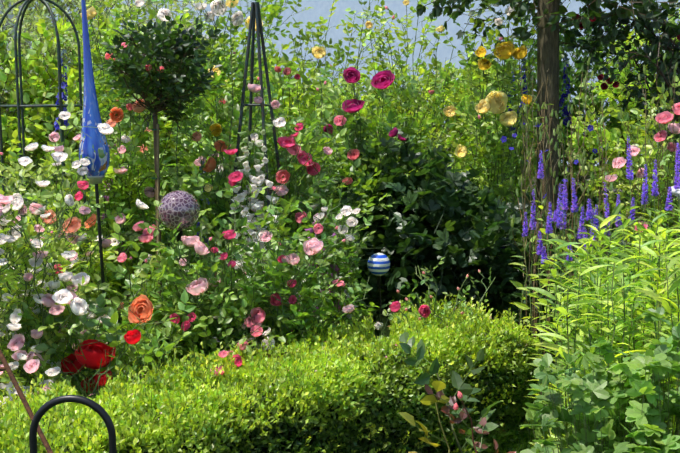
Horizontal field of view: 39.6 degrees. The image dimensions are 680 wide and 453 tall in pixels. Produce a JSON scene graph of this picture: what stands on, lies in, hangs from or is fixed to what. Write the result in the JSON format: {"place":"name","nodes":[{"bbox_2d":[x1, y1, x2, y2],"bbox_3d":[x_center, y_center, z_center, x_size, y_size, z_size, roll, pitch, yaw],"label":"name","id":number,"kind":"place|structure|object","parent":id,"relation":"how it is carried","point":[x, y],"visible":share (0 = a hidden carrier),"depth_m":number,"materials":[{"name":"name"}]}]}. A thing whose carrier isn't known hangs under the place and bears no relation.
{"place":"outdoors","nodes":[
{"label":"outdoors","id":0,"kind":"place"},
{"bbox_2d":[0,0,30,111],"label":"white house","id":1,"kind":"structure","parent":0,"point":[9,16],"depth_m":23.76,"materials":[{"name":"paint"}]},
{"bbox_2d":[6,178,671,432],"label":"ground","id":2,"kind":"structure","parent":0,"point":[576,240],"depth_m":8.48,"materials":[{"name":"brown soil"}]},
{"bbox_2d":[0,349,52,452],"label":"rusty tripod","id":3,"kind":"object","parent":2,"relation":"on","point":[7,368],"visible":0.89,"depth_m":2.26,"materials":[{"name":"metal"}]},
{"bbox_2d":[0,0,92,376],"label":"arch","id":4,"kind":"structure","parent":2,"relation":"on","point":[18,105],"depth_m":4.79,"materials":[{"name":"black metal"}]},
{"bbox_2d":[0,142,107,404],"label":"flowering bush","id":5,"kind":"object","parent":2,"relation":"on","point":[29,288],"visible":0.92,"depth_m":3.27,"materials":[{"name":"plant"}]},
{"bbox_2d":[29,395,116,452],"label":"metal hoop","id":6,"kind":"object","parent":2,"relation":"on","point":[88,402],"visible":1,"depth_m":1.61,"materials":[{"name":"black metal"}]},
{"bbox_2d":[0,102,170,395],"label":"rose bush","id":7,"kind":"object","parent":2,"relation":"on","point":[75,225],"visible":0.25,"depth_m":3.96,"materials":[{"name":"green plant"}]},
{"bbox_2d":[79,0,109,343],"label":"glass garden ornament","id":8,"kind":"object","parent":2,"relation":"on","point":[94,149],"visible":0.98,"depth_m":3.76,"materials":[{"name":"blue glass"}]},
{"bbox_2d":[3,273,207,398],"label":"red rose","id":9,"kind":"object","parent":2,"relation":"on","point":[91,354],"visible":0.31,"depth_m":3.30,"materials":[{"name":"plant"}]},
{"bbox_2d":[0,0,229,195],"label":"willow shrub","id":10,"kind":"object","parent":2,"relation":"on","point":[42,11],"visible":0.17,"depth_m":7.24,"materials":[{"name":"green plant"}]},
{"bbox_2d":[47,0,190,231],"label":"rose bush","id":11,"kind":"object","parent":2,"relation":"on","point":[91,13],"visible":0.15,"depth_m":5.91,"materials":[{"name":"green plant"}]},
{"bbox_2d":[37,34,205,372],"bbox_3d":[-1.070,-0.033,4.544,0.789,1.805,1.112,-3,9,-21],"label":"rose bush","id":12,"kind":"object","parent":2,"relation":"on","point":[134,147],"visible":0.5,"depth_m":4.39,"materials":[{"name":"green plant"}]},
{"bbox_2d":[75,222,217,386],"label":"orange rose bush","id":13,"kind":"object","parent":2,"relation":"on","point":[142,300],"visible":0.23,"depth_m":3.54,"materials":[{"name":"green plant"}]},
{"bbox_2d":[151,124,160,324],"bbox_3d":[-0.818,0.234,4.205,0.046,1.370,0.233,0,8,0],"label":"bamboo stake","id":14,"kind":"object","parent":2,"relation":"on","point":[158,197],"visible":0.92,"depth_m":4.19,"materials":[{"name":"wood"}]},
{"bbox_2d":[92,15,225,323],"bbox_3d":[-0.815,-0.025,4.342,0.582,1.846,0.622,-5,9,-29],"label":"standard rose","id":15,"kind":"object","parent":2,"relation":"on","point":[169,50],"visible":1,"depth_m":4.14,"materials":[{"name":"green plant"}]},
{"bbox_2d":[158,190,199,323],"bbox_3d":[-0.616,0.548,3.701,0.158,1.387,0.158,0,8,2],"label":"decorative garden ball","id":16,"kind":"object","parent":2,"relation":"on","point":[176,208],"visible":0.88,"depth_m":3.56,"materials":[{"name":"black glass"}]},
{"bbox_2d":[88,165,301,381],"bbox_3d":[-0.549,0.366,3.803,0.800,1.221,1.129,0,8,2],"label":"pink rose","id":17,"kind":"object","parent":2,"relation":"on","point":[215,276],"visible":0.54,"depth_m":3.53,"materials":[{"name":"green plant"}]},
{"bbox_2d":[101,0,357,365],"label":"white foxgloves","id":18,"kind":"object","parent":2,"relation":"on","point":[258,179],"visible":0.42,"depth_m":4.21,"materials":[{"name":"white plant"}]},
{"bbox_2d":[159,34,305,322],"bbox_3d":[-0.534,-0.057,4.742,0.758,1.798,1.040,-4,9,-26],"label":"rose bush","id":19,"kind":"object","parent":2,"relation":"on","point":[212,167],"visible":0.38,"depth_m":4.51,"materials":[{"name":"green plant"}]},
{"bbox_2d":[158,0,313,202],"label":"rose bush","id":20,"kind":"object","parent":2,"relation":"on","point":[218,8],"visible":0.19,"depth_m":5.52,"materials":[{"name":"green plant"}]},
{"bbox_2d":[226,0,288,303],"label":"obelisk","id":21,"kind":"object","parent":2,"relation":"on","point":[255,12],"visible":0.4,"depth_m":4.32,"materials":[{"name":"teal paint"}]},
{"bbox_2d":[0,4,535,375],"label":"backing shrubs","id":22,"kind":"object","parent":2,"relation":"on","point":[40,88],"visible":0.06,"depth_m":6.69,"materials":[{"name":"green plant"}]},
{"bbox_2d":[0,294,539,452],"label":"box hedge","id":23,"kind":"object","parent":2,"relation":"on","point":[349,395],"visible":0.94,"depth_m":3.27,"materials":[{"name":"green plant"}]},
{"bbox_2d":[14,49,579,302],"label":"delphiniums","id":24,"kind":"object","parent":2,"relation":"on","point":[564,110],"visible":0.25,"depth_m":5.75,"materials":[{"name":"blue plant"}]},
{"bbox_2d":[224,67,376,324],"bbox_3d":[-0.217,0.040,4.610,0.755,1.643,1.216,2,8,14],"label":"rose bush","id":25,"kind":"object","parent":2,"relation":"on","point":[294,149],"visible":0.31,"depth_m":4.49,"materials":[{"name":"green plant"}]},
{"bbox_2d":[90,307,513,419],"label":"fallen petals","id":26,"kind":"object","parent":2,"relation":"on","point":[288,370],"visible":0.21,"depth_m":3.37,"materials":[{"name":"pink plant"}]},
{"bbox_2d":[216,0,390,300],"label":"flowering shrub","id":27,"kind":"object","parent":2,"relation":"on","point":[317,51],"visible":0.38,"depth_m":5.92,"materials":[{"name":"green plant"}]},
{"bbox_2d":[228,159,379,356],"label":"pink rose","id":28,"kind":"object","parent":2,"relation":"on","point":[300,311],"visible":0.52,"depth_m":3.67,"materials":[{"name":"green plant"}]},
{"bbox_2d":[244,198,393,330],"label":"white rose","id":29,"kind":"object","parent":2,"relation":"on","point":[351,222],"visible":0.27,"depth_m":4.20,"materials":[{"name":"green plant"}]},
{"bbox_2d":[16,0,679,271],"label":"shrubs","id":30,"kind":"object","parent":2,"relation":"on","point":[614,130],"visible":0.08,"depth_m":8.38,"materials":[{"name":"green plant"}]},
{"bbox_2d":[30,0,679,194],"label":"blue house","id":31,"kind":"structure","parent":2,"relation":"on","point":[322,8],"depth_m":15.22,"materials":[{"name":"paint"}]},
{"bbox_2d":[304,53,435,332],"bbox_3d":[0.152,-0.081,5.213,0.807,1.714,1.169,0,8,2],"label":"rose bush","id":32,"kind":"object","parent":2,"relation":"on","point":[382,80],"visible":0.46,"depth_m":4.98,"materials":[{"name":"green plant"}]},
{"bbox_2d":[367,253,390,336],"bbox_3d":[0.172,0.638,4.260,0.104,1.053,0.104,-8,11,-43],"label":"striped garden ball","id":33,"kind":"object","parent":2,"relation":"on","point":[378,265],"visible":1,"depth_m":4.16,"materials":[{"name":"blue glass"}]},
{"bbox_2d":[352,0,482,324],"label":"rose bush","id":34,"kind":"object","parent":2,"relation":"on","point":[441,97],"visible":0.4,"depth_m":5.98,"materials":[{"name":"green plant"}]},
{"bbox_2d":[305,118,550,336],"bbox_3d":[0.439,0.073,5.204,1.383,1.322,1.196,0,8,2],"label":"peony shrub","id":35,"kind":"object","parent":2,"relation":"on","point":[427,224],"visible":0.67,"depth_m":4.87,"materials":[{"name":"green plant"}]},
{"bbox_2d":[388,257,495,328],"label":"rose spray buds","id":36,"kind":"object","parent":2,"relation":"on","point":[423,310],"visible":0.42,"depth_m":3.94,"materials":[{"name":"green plant"}]},
{"bbox_2d":[398,332,515,452],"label":"rose shoot","id":37,"kind":"object","parent":2,"relation":"on","point":[465,389],"visible":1,"depth_m":2.74,"materials":[{"name":"green plant"}]},
{"bbox_2d":[444,3,553,312],"bbox_3d":[0.981,-0.430,5.751,0.733,2.255,1.253,0,8,2],"label":"yellow rose bush","id":38,"kind":"object","parent":2,"relation":"on","point":[494,102],"visible":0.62,"depth_m":5.46,"materials":[{"name":"green plant"}]},
{"bbox_2d":[416,0,679,319],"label":"tree","id":39,"kind":"object","parent":2,"relation":"on","point":[642,12],"depth_m":5.30,"materials":[{"name":"brown wood"}]},
{"bbox_2d":[456,123,645,364],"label":"grass","id":40,"kind":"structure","parent":2,"relation":"on","point":[495,289],"depth_m":4.88,"materials":[{"name":"green plant"}]},
{"bbox_2d":[509,47,679,405],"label":"flower spikes","id":41,"kind":"object","parent":2,"relation":"on","point":[544,132],"visible":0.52,"depth_m":4.25,"materials":[{"name":"green plant"}]},
{"bbox_2d":[510,135,679,447],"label":"veronica","id":42,"kind":"object","parent":2,"relation":"on","point":[581,232],"visible":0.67,"depth_m":3.77,"materials":[{"name":"purple plant"}]},
{"bbox_2d":[520,307,679,452],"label":"leafy plant","id":43,"kind":"object","parent":2,"relation":"on","point":[602,412],"visible":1,"depth_m":2.21,"materials":[{"name":"green plant"}]},
{"bbox_2d":[525,202,679,452],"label":"tall perennials","id":44,"kind":"object","parent":2,"relation":"on","point":[590,322],"visible":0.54,"depth_m":2.86,"materials":[{"name":"green plant"}]},
{"bbox_2d":[569,5,679,199],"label":"arching shrub","id":45,"kind":"object","parent":2,"relation":"on","point":[651,56],"visible":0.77,"depth_m":5.21,"materials":[{"name":"green plant"}]},
{"bbox_2d":[596,75,679,385],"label":"pink rose","id":46,"kind":"object","parent":2,"relation":"on","point":[665,117],"visible":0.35,"depth_m":4.31,"materials":[{"name":"green plant"}]},
{"bbox_2d":[668,186,679,198],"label":"flower","id":47,"kind":"object","parent":2,"relation":"on","point":[676,192],"visible":0.3,"depth_m":3.69,"materials":[{"name":"white plant"}]},
{"bbox_2d":[458,42,499,161],"bbox_3d":[1.422,-1.134,9.516,1.004,1.450,0.991,0,8,2],"label":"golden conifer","id":48,"kind":"object","parent":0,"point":[487,56],"visible":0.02,"depth_m":9.35,"materials":[{"name":"green plant"}]},
{"bbox_2d":[483,320,584,452],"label":"path grass","id":49,"kind":"structure","parent":0,"point":[517,449],"depth_m":3.90,"materials":[{"name":"green plant"}]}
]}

